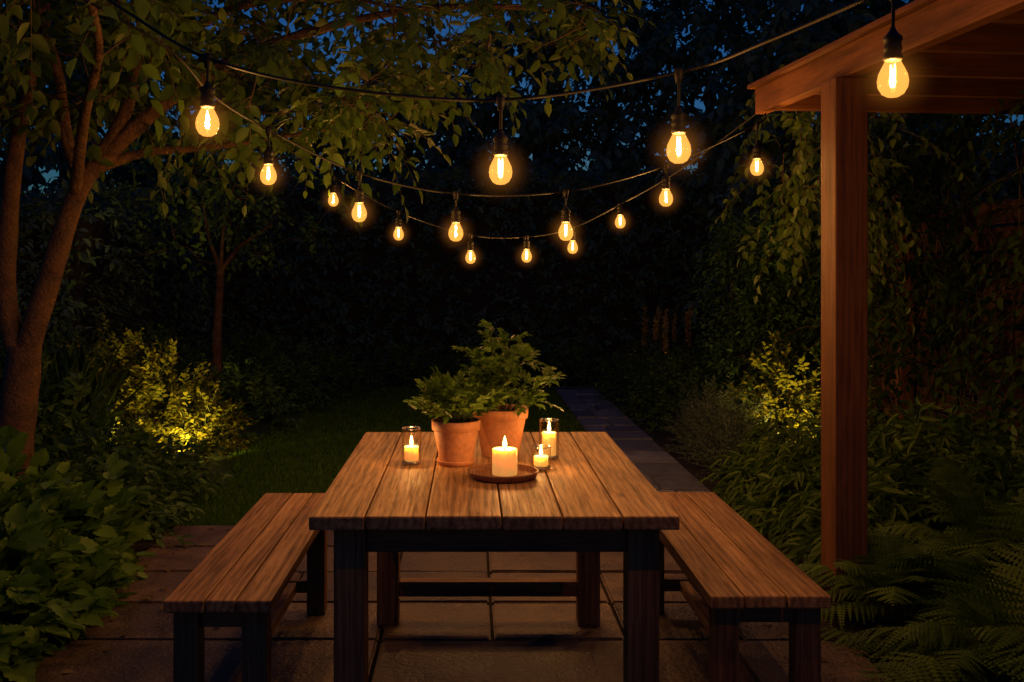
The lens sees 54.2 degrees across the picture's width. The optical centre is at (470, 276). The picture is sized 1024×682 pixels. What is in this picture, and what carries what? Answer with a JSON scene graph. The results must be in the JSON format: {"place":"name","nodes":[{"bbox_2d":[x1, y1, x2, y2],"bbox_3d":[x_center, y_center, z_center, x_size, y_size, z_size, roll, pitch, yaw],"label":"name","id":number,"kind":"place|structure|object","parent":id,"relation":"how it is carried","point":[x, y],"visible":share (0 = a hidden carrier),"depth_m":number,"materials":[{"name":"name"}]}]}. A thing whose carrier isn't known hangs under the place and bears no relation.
{"place":"outdoors","nodes":[
{"label":"outdoors","id":0,"kind":"place"},
{"bbox_2d":[133,386,586,526],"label":"lawn","id":1,"kind":"structure","parent":0,"point":[223,460],"depth_m":8.31,"materials":[{"name":"green plant"}]},
{"bbox_2d":[2,525,884,681],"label":"patio","id":2,"kind":"structure","parent":0,"point":[448,639],"depth_m":3.86,"materials":[{"name":"stone"}]},
{"bbox_2d":[164,493,326,681],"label":"wooden bench","id":3,"kind":"object","parent":2,"relation":"on","point":[241,574],"visible":0.91,"depth_m":3.18,"materials":[{"name":"brown wood"}]},
{"bbox_2d":[61,528,881,681],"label":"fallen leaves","id":4,"kind":"object","parent":2,"relation":"on","point":[164,633],"visible":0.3,"depth_m":3.87,"materials":[{"name":"brown plant"}]},
{"bbox_2d":[309,432,679,681],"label":"outdoor dining table","id":5,"kind":"object","parent":2,"relation":"on","point":[587,497],"visible":0.89,"depth_m":2.79,"materials":[{"name":"brown wood"}]},
{"bbox_2d":[402,426,420,464],"bbox_3d":[-0.203,0.581,3.430,0.067,0.124,0.067,0,0,0],"label":"glass candle holder","id":6,"kind":"object","parent":5,"relation":"on","point":[410,454],"visible":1,"depth_m":3.41,"materials":[{"name":"clear glass"}]},
{"bbox_2d":[402,365,517,467],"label":"potted plant","id":7,"kind":"object","parent":5,"relation":"on","point":[455,435],"visible":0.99,"depth_m":3.36,"materials":[{"name":"green plant"}]},
{"bbox_2d":[468,464,538,482],"bbox_3d":[0.104,0.631,3.200,0.228,0.024,0.228,0,0,0],"label":"wooden tray","id":8,"kind":"object","parent":5,"relation":"on","point":[483,473],"visible":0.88,"depth_m":3.16,"materials":[{"name":"brown wood"}]},
{"bbox_2d":[492,446,516,476],"bbox_3d":[0.109,0.570,3.190,0.080,0.124,0.080,0,0,0],"label":"pillar candle","id":9,"kind":"object","parent":8,"relation":"on","point":[504,461],"visible":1,"depth_m":3.16,"materials":[{"name":"beige wax"}]},
{"bbox_2d":[450,319,565,457],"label":"potted plant","id":10,"kind":"object","parent":5,"relation":"on","point":[504,424],"visible":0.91,"depth_m":3.53,"materials":[{"name":"green plant"}]},
{"bbox_2d":[531,444,550,469],"bbox_3d":[0.235,0.603,3.340,0.067,0.078,0.067,0,0,0],"label":"glass candle holder","id":11,"kind":"object","parent":5,"relation":"on","point":[540,462],"visible":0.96,"depth_m":3.32,"materials":[{"name":"clear glass"}]},
{"bbox_2d":[539,418,558,459],"bbox_3d":[0.277,0.574,3.530,0.070,0.138,0.070,0,0,0],"label":"glass candle holder","id":12,"kind":"object","parent":5,"relation":"on","point":[548,437],"visible":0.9,"depth_m":3.51,"materials":[{"name":"clear glass"}]},
{"bbox_2d":[658,492,830,681],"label":"wooden bench","id":13,"kind":"object","parent":2,"relation":"on","point":[735,567],"visible":0.84,"depth_m":3.14,"materials":[{"name":"brown wood"}]},
{"bbox_2d":[0,0,1023,197],"label":"sky","id":14,"kind":"structure","parent":0,"point":[52,173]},
{"bbox_2d":[107,375,1021,681],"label":"ground","id":15,"kind":"structure","parent":0,"point":[891,617],"depth_m":5.56,"materials":[{"name":"soil"}]},
{"bbox_2d":[0,292,110,481],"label":"leafy shrub","id":16,"kind":"object","parent":15,"relation":"on","point":[47,362],"visible":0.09,"depth_m":7.51,"materials":[{"name":"green plant"}]},
{"bbox_2d":[0,337,140,481],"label":"ornamental grass","id":17,"kind":"object","parent":15,"relation":"on","point":[78,365],"depth_m":6.64,"materials":[{"name":"green plant"}]},
{"bbox_2d":[0,425,156,681],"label":"hydrangea shrub","id":18,"kind":"object","parent":15,"relation":"on","point":[66,565],"visible":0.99,"depth_m":4.00,"materials":[{"name":"green plant"}]},
{"bbox_2d":[0,176,244,424],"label":"hedge","id":19,"kind":"object","parent":15,"relation":"on","point":[88,296],"visible":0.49,"depth_m":9.91,"materials":[{"name":"plant"}]},
{"bbox_2d":[34,371,235,547],"bbox_3d":[-2.248,1.036,5.656,1.795,0.952,1.949,0,0,0],"label":"leafy shrub","id":20,"kind":"object","parent":15,"relation":"on","point":[81,453],"visible":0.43,"depth_m":5.74,"materials":[{"name":"green plant"}]},
{"bbox_2d":[64,315,257,464],"bbox_3d":[-2.571,0.944,8.132,1.454,1.247,2.173,0,0,-33],"label":"golden shrub","id":21,"kind":"object","parent":15,"relation":"on","point":[147,392],"visible":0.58,"depth_m":8.10,"materials":[{"name":"green plant"}]},
{"bbox_2d":[70,86,409,406],"bbox_3d":[-2.564,-0.206,9.890,2.998,3.265,3.260,0,0,-43],"label":"ornamental tree","id":22,"kind":"object","parent":15,"relation":"on","point":[218,189],"visible":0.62,"depth_m":9.96,"materials":[{"name":"green plant"}]},
{"bbox_2d":[87,309,392,439],"bbox_3d":[-2.514,0.936,10.481,2.691,1.260,3.847,0,0,11],"label":"leafy shrub","id":23,"kind":"object","parent":15,"relation":"on","point":[301,372],"visible":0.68,"depth_m":10.15,"materials":[{"name":"green plant"}]},
{"bbox_2d":[0,0,655,477],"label":"maple tree","id":24,"kind":"object","parent":15,"relation":"on","point":[136,58],"visible":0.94,"depth_m":4.77,"materials":[{"name":"green plant"}]},
{"bbox_2d":[112,156,778,378],"bbox_3d":[0.118,-0.038,14.999,10.698,3.457,2.541,0,0,0],"label":"hedge","id":25,"kind":"object","parent":15,"relation":"on","point":[380,279],"visible":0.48,"depth_m":14.32,"materials":[{"name":"plant"}]},
{"bbox_2d":[346,329,624,389],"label":"leafy shrub","id":26,"kind":"object","parent":15,"relation":"on","point":[580,350],"visible":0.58,"depth_m":12.87,"materials":[{"name":"green plant"}]},
{"bbox_2d":[0,0,1023,341],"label":"background trees","id":27,"kind":"object","parent":15,"relation":"on","point":[614,126],"visible":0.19,"depth_m":16.06,"materials":[{"name":"green plant"}]},
{"bbox_2d":[585,320,742,438],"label":"leafy shrub","id":28,"kind":"object","parent":15,"relation":"on","point":[674,384],"visible":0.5,"depth_m":9.96,"materials":[{"name":"green plant"}]},
{"bbox_2d":[652,372,797,490],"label":"lavender bush","id":29,"kind":"object","parent":15,"relation":"on","point":[731,427],"visible":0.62,"depth_m":7.50,"materials":[{"name":"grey plant"}]},
{"bbox_2d":[686,202,820,442],"bbox_3d":[2.594,0.426,8.934,1.295,2.251,1.888,0,0,0],"label":"hedge","id":30,"kind":"object","parent":15,"relation":"on","point":[751,323],"visible":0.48,"depth_m":8.49,"materials":[{"name":"plant"}]},
{"bbox_2d":[723,331,894,456],"bbox_3d":[2.566,0.922,7.562,1.361,1.020,0.997,0,0,34],"label":"golden shrub","id":31,"kind":"object","parent":15,"relation":"on","point":[799,399],"visible":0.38,"depth_m":7.60,"materials":[{"name":"green plant"}]},
{"bbox_2d":[698,397,1021,597],"bbox_3d":[2.170,1.109,5.576,1.564,0.964,2.490,0,0,0],"label":"broad leaf shrub","id":32,"kind":"object","parent":15,"relation":"on","point":[790,470],"visible":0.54,"depth_m":5.24,"materials":[{"name":"green plant"}]},
{"bbox_2d":[706,118,1023,433],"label":"hedge","id":33,"kind":"object","parent":15,"relation":"on","point":[1009,190],"visible":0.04,"depth_m":8.88,"materials":[{"name":"plant"}]},
{"bbox_2d":[708,89,1023,463],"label":"climbing vine","id":34,"kind":"object","parent":15,"relation":"on","point":[935,162],"visible":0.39,"depth_m":5.67,"materials":[{"name":"green plant"}]},
{"bbox_2d":[796,531,972,628],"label":"fern","id":35,"kind":"object","parent":15,"relation":"on","point":[893,572],"visible":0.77,"depth_m":3.98,"materials":[{"name":"green plant"}]},
{"bbox_2d":[747,0,1023,612],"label":"pergola","id":36,"kind":"object","parent":15,"relation":"on","point":[957,54],"visible":0.94,"depth_m":4.14,"materials":[{"name":"brown wood"}]},
{"bbox_2d":[83,0,766,240],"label":"string lights","id":37,"kind":"object","parent":36,"relation":"hanging from","point":[268,152],"visible":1,"depth_m":4.38,"materials":[{"name":"black rubber"}]},
{"bbox_2d":[214,101,756,263],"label":"string lights","id":38,"kind":"object","parent":36,"relation":"hanging from","point":[470,243],"visible":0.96,"depth_m":6.29,"materials":[{"name":"black rubber"}]},
{"bbox_2d":[107,0,908,184],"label":"string lights","id":39,"kind":"object","parent":36,"relation":"hanging from","point":[892,41],"visible":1,"depth_m":2.78,"materials":[{"name":"black rubber"}]},
{"bbox_2d":[710,64,1015,428],"bbox_3d":[2.399,-0.124,5.903,1.812,2.460,1.871,0,0,0],"label":"climbing vine","id":40,"kind":"object","parent":36,"relation":"attached to","point":[808,147],"visible":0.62,"depth_m":5.80,"materials":[{"name":"green plant"}]},
{"bbox_2d":[821,542,1023,681],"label":"fern","id":41,"kind":"object","parent":15,"relation":"on","point":[964,648],"visible":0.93,"depth_m":3.44,"materials":[{"name":"green plant"}]},
{"bbox_2d":[868,452,1023,622],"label":"fern","id":42,"kind":"object","parent":15,"relation":"on","point":[996,527],"visible":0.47,"depth_m":4.21,"materials":[{"name":"green plant"}]},
{"bbox_2d":[868,373,1023,564],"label":"leafy shrub","id":43,"kind":"object","parent":15,"relation":"on","point":[1014,450],"visible":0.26,"depth_m":5.03,"materials":[{"name":"green plant"}]},
{"bbox_2d":[966,625,1023,681],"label":"fern","id":44,"kind":"object","parent":15,"relation":"on","point":[1012,633],"visible":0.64,"depth_m":3.21,"materials":[{"name":"green plant"}]},
{"bbox_2d":[553,386,710,492],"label":"garden path","id":45,"kind":"structure","parent":0,"point":[659,469],"depth_m":8.56,"materials":[{"name":"stone"}]},
{"bbox_2d":[641,304,692,411],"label":"astilbe plant","id":46,"kind":"object","parent":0,"point":[665,331],"visible":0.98,"depth_m":10.20,"materials":[{"name":"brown plant"}]}
]}

